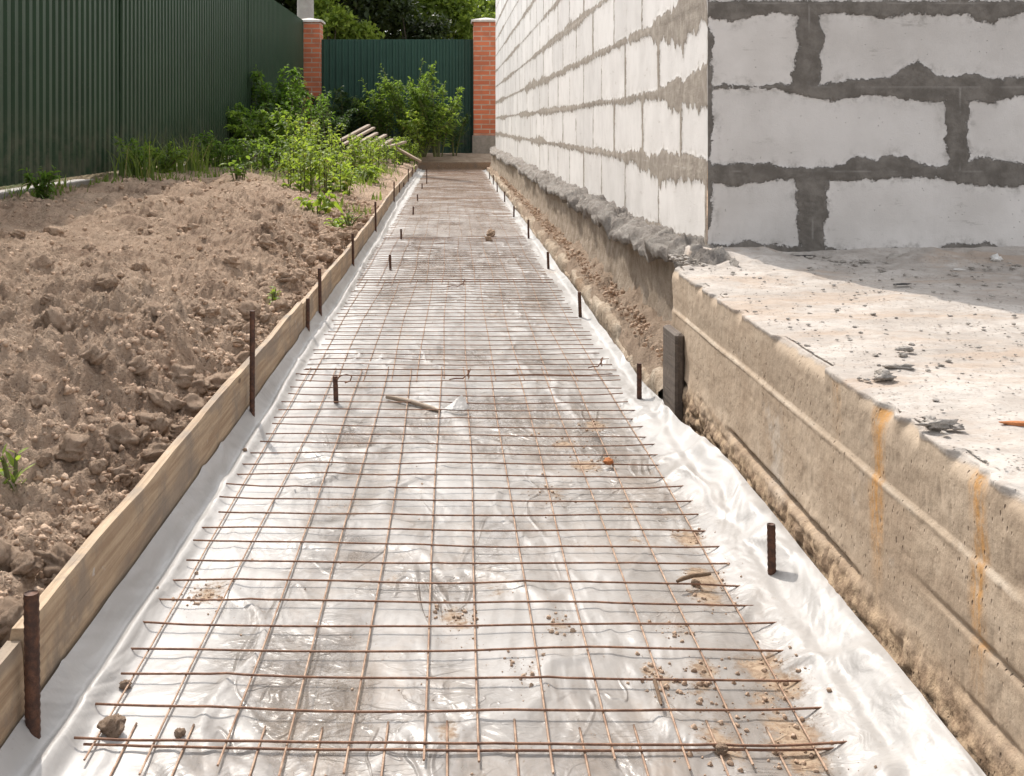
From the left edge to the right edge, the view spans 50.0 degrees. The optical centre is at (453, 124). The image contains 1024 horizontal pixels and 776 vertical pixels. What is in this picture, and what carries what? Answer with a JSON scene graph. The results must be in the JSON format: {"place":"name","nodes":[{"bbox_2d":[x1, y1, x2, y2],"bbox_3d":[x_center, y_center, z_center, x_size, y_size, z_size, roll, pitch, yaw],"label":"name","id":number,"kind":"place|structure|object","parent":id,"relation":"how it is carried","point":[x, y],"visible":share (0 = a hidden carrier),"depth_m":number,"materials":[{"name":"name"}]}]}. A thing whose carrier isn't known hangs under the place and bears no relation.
{"place":"outdoors","nodes":[
{"label":"outdoors","id":0,"kind":"place"},
{"bbox_2d":[0,149,815,775],"bbox_3d":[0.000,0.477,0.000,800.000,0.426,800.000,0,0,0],"label":"ground","id":1,"kind":"structure","parent":0,"point":[26,365],"depth_m":2.59,"materials":[{"name":"soil"}]},
{"bbox_2d":[0,595,17,641],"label":"earth clod","id":2,"kind":"object","parent":1,"relation":"on","point":[7,602],"visible":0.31,"depth_m":1.24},
{"bbox_2d":[0,538,20,572],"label":"earth clod","id":3,"kind":"object","parent":1,"relation":"on","point":[8,554],"visible":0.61,"depth_m":1.37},
{"bbox_2d":[0,598,23,647],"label":"earth clod","id":4,"kind":"object","parent":1,"relation":"on","point":[12,616],"visible":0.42,"depth_m":1.23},
{"bbox_2d":[0,641,24,748],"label":"formwork board","id":5,"kind":"object","parent":1,"relation":"on","point":[12,704],"visible":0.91,"depth_m":1.09,"materials":[{"name":"wood"}]},
{"bbox_2d":[0,444,35,479],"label":"leafy sprout","id":6,"kind":"object","parent":1,"relation":"on","point":[4,470],"visible":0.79,"depth_m":1.62,"materials":[{"name":"green plant"}]},
{"bbox_2d":[10,550,43,578],"bbox_3d":[-0.531,0.547,1.364,0.039,0.030,0.039,-14,13,-17],"label":"earth clod","id":7,"kind":"object","parent":1,"relation":"on","point":[28,564],"visible":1,"depth_m":1.35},
{"bbox_2d":[23,590,40,738],"bbox_3d":[-0.424,0.580,1.104,0.016,0.220,0.018,0,0,0],"label":"rebar stake","id":8,"kind":"object","parent":1,"relation":"on","point":[32,670],"visible":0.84,"depth_m":1.10,"materials":[{"name":"metal"}]},
{"bbox_2d":[26,394,50,408],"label":"earth clod","id":9,"kind":"object","parent":1,"relation":"on","point":[37,401],"visible":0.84,"depth_m":1.90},
{"bbox_2d":[16,165,61,198],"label":"fence weed","id":10,"kind":"object","parent":1,"relation":"on","point":[44,189],"visible":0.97,"depth_m":5.72,"materials":[{"name":"green plant"}]},
{"bbox_2d":[28,254,54,269],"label":"earth clod","id":11,"kind":"object","parent":1,"relation":"on","point":[44,261],"visible":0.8,"depth_m":3.25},
{"bbox_2d":[33,452,52,467],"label":"earth clod","id":12,"kind":"object","parent":1,"relation":"on","point":[44,459],"visible":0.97,"depth_m":1.71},
{"bbox_2d":[33,542,75,577],"bbox_3d":[-0.509,0.565,1.405,0.080,0.058,0.063,7,-10,35],"label":"earth clod","id":13,"kind":"object","parent":1,"relation":"on","point":[61,555],"visible":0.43,"depth_m":1.39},
{"bbox_2d":[39,305,75,333],"bbox_3d":[-0.799,0.407,2.216,0.080,0.071,0.097,1,-21,29],"label":"earth clod","id":14,"kind":"object","parent":1,"relation":"on","point":[59,319],"visible":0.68,"depth_m":2.19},
{"bbox_2d":[52,433,89,461],"bbox_3d":[-0.617,0.517,1.758,0.056,0.044,0.055,0,0,24],"label":"earth clod","id":15,"kind":"object","parent":1,"relation":"on","point":[70,447],"visible":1,"depth_m":1.74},
{"bbox_2d":[79,344,109,363],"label":"earth clod","id":16,"kind":"object","parent":1,"relation":"on","point":[95,354],"visible":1,"depth_m":2.05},
{"bbox_2d":[88,459,106,475],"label":"earth clod","id":17,"kind":"object","parent":1,"relation":"on","point":[97,467],"visible":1,"depth_m":1.71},
{"bbox_2d":[96,277,118,288],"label":"earth clod","id":18,"kind":"object","parent":1,"relation":"on","point":[107,282],"visible":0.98,"depth_m":2.72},
{"bbox_2d":[99,422,139,451],"bbox_3d":[-0.573,0.535,1.870,0.070,0.058,0.056,0,0,-38],"label":"earth clod","id":19,"kind":"object","parent":1,"relation":"on","point":[116,434],"visible":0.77,"depth_m":1.86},
{"bbox_2d":[109,465,132,486],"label":"earth clod","id":20,"kind":"object","parent":1,"relation":"on","point":[123,472],"visible":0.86,"depth_m":1.73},
{"bbox_2d":[114,136,153,174],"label":"fence weed","id":21,"kind":"object","parent":1,"relation":"on","point":[140,155],"visible":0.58,"depth_m":7.14,"materials":[{"name":"green plant"}]},
{"bbox_2d":[126,355,151,375],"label":"earth clod","id":22,"kind":"object","parent":1,"relation":"on","point":[141,364],"visible":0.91,"depth_m":2.14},
{"bbox_2d":[134,424,150,445],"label":"earth clod","id":23,"kind":"object","parent":1,"relation":"on","point":[143,433],"visible":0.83,"depth_m":1.91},
{"bbox_2d":[102,131,183,180],"bbox_3d":[-1.962,0.210,7.023,0.576,0.366,0.482,0,0,-24],"label":"grass tuft","id":24,"kind":"object","parent":1,"relation":"on","point":[135,167],"visible":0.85,"depth_m":6.98,"materials":[{"name":"plant"}]},
{"bbox_2d":[135,412,156,431],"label":"earth clod","id":25,"kind":"object","parent":1,"relation":"on","point":[145,419],"visible":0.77,"depth_m":1.97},
{"bbox_2d":[0,0,303,199],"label":"metal fence","id":26,"kind":"object","parent":1,"relation":"on","point":[78,78],"visible":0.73,"depth_m":7.63,"materials":[{"name":"green metal"}]},
{"bbox_2d":[140,301,163,316],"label":"earth clod","id":27,"kind":"object","parent":1,"relation":"on","point":[153,307],"visible":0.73,"depth_m":2.49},
{"bbox_2d":[141,387,165,407],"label":"earth clod","id":28,"kind":"object","parent":1,"relation":"on","point":[156,396],"visible":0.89,"depth_m":2.06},
{"bbox_2d":[108,165,200,181],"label":"grass tuft","id":29,"kind":"object","parent":1,"relation":"on","point":[169,175],"visible":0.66,"depth_m":6.94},
{"bbox_2d":[9,302,302,692],"bbox_3d":[-0.448,0.591,2.156,0.022,0.158,2.068,0,0,0],"label":"formwork board","id":30,"kind":"object","parent":1,"relation":"on","point":[77,592],"visible":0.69,"depth_m":1.53,"materials":[{"name":"wood"}]},
{"bbox_2d":[143,443,171,461],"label":"earth clod","id":31,"kind":"object","parent":1,"relation":"on","point":[156,453],"visible":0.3,"depth_m":1.83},
{"bbox_2d":[150,412,173,435],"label":"earth clod","id":32,"kind":"object","parent":1,"relation":"on","point":[163,423],"visible":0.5,"depth_m":1.99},
{"bbox_2d":[139,141,192,172],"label":"fence weed","id":33,"kind":"object","parent":1,"relation":"on","point":[172,162],"visible":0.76,"depth_m":7.88,"materials":[{"name":"green plant"}]},
{"bbox_2d":[162,392,186,414],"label":"earth clod","id":34,"kind":"object","parent":1,"relation":"on","point":[173,403],"visible":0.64,"depth_m":2.08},
{"bbox_2d":[140,143,212,173],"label":"grass tuft","id":35,"kind":"object","parent":1,"relation":"on","point":[179,164],"visible":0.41,"depth_m":8.11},
{"bbox_2d":[166,363,195,388],"bbox_3d":[-0.557,0.507,2.208,0.068,0.054,0.070,0,0,1],"label":"earth clod","id":36,"kind":"object","parent":1,"relation":"on","point":[182,376],"visible":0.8,"depth_m":2.19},
{"bbox_2d":[176,393,205,416],"bbox_3d":[-0.512,0.548,2.125,0.068,0.056,0.070,0,0,-7],"label":"earth clod","id":37,"kind":"object","parent":1,"relation":"on","point":[194,405],"visible":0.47,"depth_m":2.10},
{"bbox_2d":[156,134,229,171],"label":"grass tuft","id":38,"kind":"object","parent":1,"relation":"on","point":[191,164],"visible":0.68,"depth_m":8.55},
{"bbox_2d":[192,374,209,394],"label":"earth clod","id":39,"kind":"object","parent":1,"relation":"on","point":[200,382],"visible":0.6,"depth_m":2.26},
{"bbox_2d":[188,130,231,167],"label":"fence weed","id":40,"kind":"object","parent":1,"relation":"on","point":[209,139],"visible":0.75,"depth_m":9.20,"materials":[{"name":"green plant"}]},
{"bbox_2d":[205,373,231,391],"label":"earth clod","id":41,"kind":"object","parent":1,"relation":"on","point":[217,380],"visible":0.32,"depth_m":2.36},
{"bbox_2d":[211,137,251,167],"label":"weed","id":42,"kind":"object","parent":1,"relation":"on","point":[218,144],"visible":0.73,"depth_m":9.30,"materials":[{"name":"green plant"}]},
{"bbox_2d":[219,156,251,180],"bbox_3d":[-1.415,0.283,7.205,0.233,0.169,0.157,0,0,16],"label":"leafy sprout","id":43,"kind":"object","parent":1,"relation":"on","point":[237,171],"visible":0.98,"depth_m":7.19,"materials":[{"name":"green plant"}]},
{"bbox_2d":[235,300,260,320],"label":"earth clod","id":44,"kind":"object","parent":1,"relation":"on","point":[243,308],"visible":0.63,"depth_m":2.99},
{"bbox_2d":[226,102,272,160],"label":"tall weed","id":45,"kind":"object","parent":1,"relation":"on","point":[240,107],"visible":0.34,"depth_m":11.24,"materials":[{"name":"green plant"}]},
{"bbox_2d":[249,310,254,416],"bbox_3d":[-0.425,0.540,2.309,0.012,0.299,0.015,0,0,0],"label":"rebar stake","id":46,"kind":"object","parent":1,"relation":"on","point":[252,366],"visible":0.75,"depth_m":2.30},
{"bbox_2d":[229,134,291,173],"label":"weed","id":47,"kind":"object","parent":1,"relation":"on","point":[244,152],"visible":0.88,"depth_m":8.78,"materials":[{"name":"green plant"}]},
{"bbox_2d":[257,233,273,248],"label":"earth clod","id":48,"kind":"object","parent":1,"relation":"on","point":[264,240],"visible":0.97,"depth_m":4.10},
{"bbox_2d":[224,104,307,164],"bbox_3d":[-1.823,0.103,10.361,0.725,0.613,0.703,0,0,-31],"label":"tall weed","id":49,"kind":"object","parent":1,"relation":"on","point":[277,123],"visible":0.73,"depth_m":10.33,"materials":[{"name":"green plant"}]},
{"bbox_2d":[250,64,306,130],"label":"tall weed","id":50,"kind":"object","parent":1,"relation":"on","point":[267,94],"visible":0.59,"depth_m":12.56,"materials":[{"name":"green plant"}]},
{"bbox_2d":[255,134,316,172],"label":"weed","id":51,"kind":"object","parent":1,"relation":"on","point":[277,138],"visible":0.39,"depth_m":9.26,"materials":[{"name":"green plant"}]},
{"bbox_2d":[266,85,330,150],"bbox_3d":[-1.738,-0.019,12.387,0.714,0.857,0.841,0,0,0],"label":"tall weed","id":52,"kind":"object","parent":1,"relation":"on","point":[284,105],"visible":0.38,"depth_m":12.39,"materials":[{"name":"green plant"}]},
{"bbox_2d":[281,134,320,179],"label":"weed","id":53,"kind":"object","parent":1,"relation":"on","point":[294,144],"visible":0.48,"depth_m":8.21,"materials":[{"name":"green plant"}]},
{"bbox_2d":[297,0,313,18],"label":"utility pole","id":54,"kind":"object","parent":1,"relation":"on","point":[305,8],"depth_m":18.48,"materials":[{"name":"concrete"}]},
{"bbox_2d":[277,87,338,158],"bbox_3d":[-1.513,0.009,12.004,0.501,0.850,1.011,0,0,31],"label":"weed","id":55,"kind":"object","parent":1,"relation":"on","point":[321,111],"visible":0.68,"depth_m":11.98,"materials":[{"name":"green plant"}]},
{"bbox_2d":[269,110,352,170],"bbox_3d":[-1.302,0.157,9.603,0.480,0.586,0.896,0,0,27],"label":"weed","id":56,"kind":"object","parent":1,"relation":"on","point":[314,124],"visible":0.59,"depth_m":9.63,"materials":[{"name":"green plant"}]},
{"bbox_2d":[276,143,348,193],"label":"weed","id":57,"kind":"object","parent":1,"relation":"on","point":[308,176],"visible":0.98,"depth_m":7.23,"materials":[{"name":"green plant"}]},
{"bbox_2d":[302,18,324,148],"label":"brick pillar","id":58,"kind":"structure","parent":1,"relation":"on","point":[312,39],"depth_m":16.87,"materials":[{"name":"brick"}]},
{"bbox_2d":[293,190,342,214],"bbox_3d":[-0.739,0.457,6.021,0.259,0.196,0.190,0,0,27],"label":"leafy sprout","id":59,"kind":"object","parent":1,"relation":"on","point":[325,201],"visible":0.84,"depth_m":6.01,"materials":[{"name":"green plant"}]},
{"bbox_2d":[295,118,345,164],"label":"weed","id":60,"kind":"object","parent":1,"relation":"on","point":[325,141],"visible":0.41,"depth_m":10.77,"materials":[{"name":"green plant"}]},
{"bbox_2d":[298,86,343,150],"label":"dark bush","id":61,"kind":"object","parent":1,"relation":"on","point":[336,100],"visible":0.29,"depth_m":15.96,"materials":[{"name":"green plant"}]},
{"bbox_2d":[314,249,333,263],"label":"earth clod","id":62,"kind":"object","parent":1,"relation":"on","point":[324,255],"visible":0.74,"depth_m":4.43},
{"bbox_2d":[301,247,350,328],"bbox_3d":[-0.447,0.594,3.940,0.022,0.152,1.480,0,0,0],"label":"formwork board","id":63,"kind":"object","parent":1,"relation":"on","point":[334,273],"visible":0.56,"depth_m":3.85,"materials":[{"name":"wood"}]},
{"bbox_2d":[312,147,353,174],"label":"weed","id":64,"kind":"object","parent":1,"relation":"on","point":[334,155],"visible":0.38,"depth_m":9.16,"materials":[{"name":"green plant"}]},
{"bbox_2d":[315,162,359,195],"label":"weed","id":65,"kind":"object","parent":1,"relation":"on","point":[333,178],"visible":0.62,"depth_m":7.89,"materials":[{"name":"green plant"}]},
{"bbox_2d":[318,108,357,144],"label":"dark bush","id":66,"kind":"object","parent":1,"relation":"on","point":[346,119],"visible":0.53,"depth_m":15.14,"materials":[{"name":"green plant"}]},
{"bbox_2d":[275,0,415,38],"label":"tree","id":67,"kind":"object","parent":1,"relation":"on","point":[363,12],"visible":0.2,"depth_m":22.29,"materials":[{"name":"green plant"}]},
{"bbox_2d":[314,0,384,38],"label":"tree","id":68,"kind":"object","parent":1,"relation":"on","point":[339,24],"visible":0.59,"depth_m":20.07,"materials":[{"name":"green plant"}]},
{"bbox_2d":[332,91,370,150],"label":"dark bush","id":69,"kind":"object","parent":1,"relation":"on","point":[343,107],"visible":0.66,"depth_m":16.43,"materials":[{"name":"green plant"}]},
{"bbox_2d":[329,136,383,175],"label":"weed","id":70,"kind":"object","parent":1,"relation":"on","point":[365,155],"visible":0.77,"depth_m":10.55,"materials":[{"name":"green plant"}]},
{"bbox_2d":[334,133,379,168],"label":"weed","id":71,"kind":"object","parent":1,"relation":"on","point":[363,144],"visible":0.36,"depth_m":11.29,"materials":[{"name":"green plant"}]},
{"bbox_2d":[346,216,374,263],"bbox_3d":[-0.457,0.594,5.492,0.021,0.152,1.615,0,0,0],"label":"formwork board","id":72,"kind":"object","parent":1,"relation":"on","point":[364,234],"visible":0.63,"depth_m":5.41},
{"bbox_2d":[348,164,383,182],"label":"weed","id":73,"kind":"object","parent":1,"relation":"on","point":[371,172],"visible":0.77,"depth_m":9.41,"materials":[{"name":"green plant"}]},
{"bbox_2d":[349,98,385,143],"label":"dark bush","id":74,"kind":"object","parent":1,"relation":"on","point":[362,123],"visible":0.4,"depth_m":16.50,"materials":[{"name":"green plant"}]},
{"bbox_2d":[352,78,401,155],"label":"bush","id":75,"kind":"object","parent":1,"relation":"on","point":[381,121],"visible":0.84,"depth_m":16.12,"materials":[{"name":"green plant"}]},
{"bbox_2d":[362,136,402,169],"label":"weed","id":76,"kind":"object","parent":1,"relation":"on","point":[385,147],"visible":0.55,"depth_m":12.21,"materials":[{"name":"green plant"}]},
{"bbox_2d":[372,191,392,225],"bbox_3d":[-0.476,0.594,7.452,0.021,0.153,2.295,0,0,-1],"label":"formwork board","id":77,"kind":"object","parent":1,"relation":"on","point":[382,209],"visible":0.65,"depth_m":7.35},
{"bbox_2d":[347,0,446,38],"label":"tree","id":78,"kind":"object","parent":1,"relation":"on","point":[393,34],"visible":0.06,"depth_m":24.36,"materials":[{"name":"green plant"}]},
{"bbox_2d":[322,39,472,152],"bbox_3d":[-0.856,-0.345,17.094,2.448,1.970,0.132,0,0,0],"label":"metal fence","id":79,"kind":"object","parent":1,"relation":"on","point":[347,64],"visible":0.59,"depth_m":17.04,"materials":[{"name":"green metal"}]},
{"bbox_2d":[390,136,421,164],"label":"weed","id":80,"kind":"object","parent":1,"relation":"on","point":[408,150],"visible":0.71,"depth_m":14.89,"materials":[{"name":"green plant"}]},
{"bbox_2d":[377,58,436,158],"bbox_3d":[-0.671,-0.229,15.954,0.898,1.510,0.870,0,0,0],"label":"bush","id":81,"kind":"object","parent":1,"relation":"on","point":[397,99],"visible":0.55,"depth_m":15.86,"materials":[{"name":"green plant"}]},
{"bbox_2d":[378,0,457,38],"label":"tree","id":82,"kind":"object","parent":1,"relation":"on","point":[399,16],"visible":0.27,"depth_m":21.27,"materials":[{"name":"green plant"}]},
{"bbox_2d":[387,101,459,156],"bbox_3d":[-0.420,0.057,15.598,0.936,0.813,0.749,0,0,-16],"label":"bush","id":83,"kind":"object","parent":1,"relation":"on","point":[414,128],"visible":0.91,"depth_m":15.60,"materials":[{"name":"green plant"}]},
{"bbox_2d":[408,75,464,156],"bbox_3d":[-0.244,-0.145,15.867,0.840,1.215,0.871,0,0,0],"label":"bush","id":84,"kind":"object","parent":1,"relation":"on","point":[417,96],"visible":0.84,"depth_m":15.77,"materials":[{"name":"green plant"}]},
{"bbox_2d":[385,0,495,38],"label":"tree","id":85,"kind":"object","parent":1,"relation":"on","point":[463,12],"visible":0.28,"depth_m":23.20,"materials":[{"name":"green plant"}]},
{"bbox_2d":[418,162,490,169],"bbox_3d":[0.035,0.595,15.363,1.130,0.150,0.028,0,0,0],"label":"formwork board","id":86,"kind":"object","parent":1,"relation":"on","point":[453,165],"visible":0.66,"depth_m":15.35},
{"bbox_2d":[443,105,470,155],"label":"tall weed","id":87,"kind":"object","parent":1,"relation":"on","point":[460,131],"visible":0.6,"depth_m":16.24,"materials":[{"name":"green plant"}]},
{"bbox_2d":[471,18,495,153],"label":"brick pillar","id":88,"kind":"structure","parent":1,"relation":"on","point":[484,76],"depth_m":16.81,"materials":[{"name":"brick"}]},
{"bbox_2d":[0,168,985,775],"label":"plastic film","id":89,"kind":"object","parent":1,"relation":"on","point":[874,706],"visible":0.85,"depth_m":1.48,"materials":[{"name":"plastic"}]},
{"bbox_2d":[96,713,125,737],"bbox_3d":[-0.352,0.621,1.133,0.028,0.022,0.026,0,0,41],"label":"earth clod","id":90,"kind":"object","parent":89,"relation":"on","point":[112,726],"visible":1,"depth_m":1.13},
{"bbox_2d":[385,395,440,411],"bbox_3d":[-0.091,0.624,2.459,0.169,0.013,0.013,0,0,42],"label":"wooden stick","id":91,"kind":"object","parent":89,"relation":"on","point":[413,402],"visible":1,"depth_m":2.46,"materials":[{"name":"brown wood"}]},
{"bbox_2d":[356,236,550,284],"bbox_3d":[0.000,0.624,5.215,0.807,0.014,1.827,0,0,0],"label":"wire mesh","id":92,"kind":"object","parent":89,"relation":"on","point":[495,240],"visible":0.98,"depth_m":5.06,"materials":[{"name":"metal"}]},
{"bbox_2d":[383,213,523,238],"bbox_3d":[0.006,0.625,6.885,0.804,0.015,1.787,0,0,0],"label":"wire mesh","id":93,"kind":"object","parent":89,"relation":"on","point":[444,229],"visible":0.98,"depth_m":6.69,"materials":[{"name":"metal"}]},
{"bbox_2d":[415,178,491,187],"bbox_3d":[0.006,0.623,11.830,0.807,0.014,1.799,0,0,0],"label":"wire mesh","id":94,"kind":"object","parent":89,"relation":"on","point":[474,184],"visible":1,"depth_m":11.63,"materials":[{"name":"metal"}]},
{"bbox_2d":[399,197,509,214],"bbox_3d":[0.005,0.622,8.534,0.807,0.014,1.790,0,0,0],"label":"wire mesh","id":95,"kind":"object","parent":89,"relation":"on","point":[461,203],"visible":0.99,"depth_m":8.39,"materials":[{"name":"metal"}]},
{"bbox_2d":[409,187,499,198],"bbox_3d":[0.006,0.627,10.179,0.807,0.013,1.796,0,0,0],"label":"wire mesh","id":96,"kind":"object","parent":89,"relation":"on","point":[470,190],"visible":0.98,"depth_m":10.18,"materials":[{"name":"metal"}]},
{"bbox_2d":[422,173,486,178],"bbox_3d":[0.006,0.626,13.455,0.808,0.012,1.748,0,0,0],"label":"wire mesh","id":97,"kind":"object","parent":89,"relation":"on","point":[479,175],"visible":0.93,"depth_m":13.56,"materials":[{"name":"metal"}]},
{"bbox_2d":[444,395,469,409],"bbox_3d":[0.008,0.611,2.404,0.052,0.025,0.037,0,0,-36],"label":"torn film piece","id":98,"kind":"object","parent":89,"relation":"on","point":[459,403],"visible":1,"depth_m":2.41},
{"bbox_2d":[83,719,833,775],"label":"wire mesh","id":99,"kind":"object","parent":89,"relation":"on","point":[446,750],"visible":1,"depth_m":1.10,"materials":[{"name":"metal"}]},
{"bbox_2d":[300,278,618,380],"bbox_3d":[0.011,0.627,3.575,0.807,0.013,1.789,0,0,0],"label":"wire mesh","id":100,"kind":"object","parent":89,"relation":"on","point":[444,316],"visible":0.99,"depth_m":3.38,"materials":[{"name":"metal"}]},
{"bbox_2d":[74,366,846,775],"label":"wire mesh","id":101,"kind":"object","parent":89,"relation":"on","point":[474,626],"visible":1,"depth_m":1.49,"materials":[{"name":"metal"}]},
{"bbox_2d":[151,250,876,775],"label":"dirt crumbs","id":102,"kind":"object","parent":89,"relation":"on","point":[699,702],"visible":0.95,"depth_m":1.26,"materials":[{"name":"soil"}]},
{"bbox_2d":[500,176,662,364],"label":"ledge crumbs","id":103,"kind":"object","parent":1,"relation":"on","point":[611,293],"visible":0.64,"depth_m":3.88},
{"bbox_2d":[637,363,641,398],"bbox_3d":[0.422,0.617,2.496,0.012,0.147,0.012,0,0,0],"label":"rebar stake","id":104,"kind":"object","parent":1,"relation":"on","point":[639,380],"visible":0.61,"depth_m":2.49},
{"bbox_2d":[663,324,683,421],"bbox_3d":[0.475,0.556,2.373,0.020,0.228,0.140,1,-2,0],"label":"timber stub","id":105,"kind":"object","parent":1,"relation":"on","point":[673,362],"visible":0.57,"depth_m":2.33,"materials":[{"name":"wood"}]},
{"bbox_2d":[488,150,1023,775],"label":"concrete foundation","id":106,"kind":"object","parent":1,"relation":"on","point":[906,534],"visible":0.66,"depth_m":1.44,"materials":[{"name":"concrete"}]},
{"bbox_2d":[489,0,1023,267],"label":"block house","id":107,"kind":"structure","parent":106,"relation":"on","point":[802,125],"depth_m":2.68,"materials":[{"name":"concrete"}]},
{"bbox_2d":[668,253,1023,468],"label":"mortar crumbs","id":108,"kind":"object","parent":106,"relation":"on","point":[852,262],"visible":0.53,"depth_m":2.09,"materials":[{"name":"concrete"}]},
{"bbox_2d":[872,368,896,380],"bbox_3d":[0.534,0.311,1.362,0.026,0.016,0.028,0,0,38],"label":"mortar chunk","id":109,"kind":"object","parent":106,"relation":"on","point":[884,374],"visible":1,"depth_m":1.36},
{"bbox_2d":[914,418,959,429],"bbox_3d":[0.507,0.313,1.150,0.052,0.012,0.024,0,0,-6],"label":"mortar chunk","id":110,"kind":"object","parent":106,"relation":"on","point":[942,424],"visible":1,"depth_m":1.14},
{"bbox_2d":[767,523,775,574],"bbox_3d":[0.434,0.618,1.497,0.013,0.145,0.012,0,0,0],"label":"rebar stake","id":111,"kind":"object","parent":1,"relation":"on","point":[771,548],"visible":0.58,"depth_m":1.49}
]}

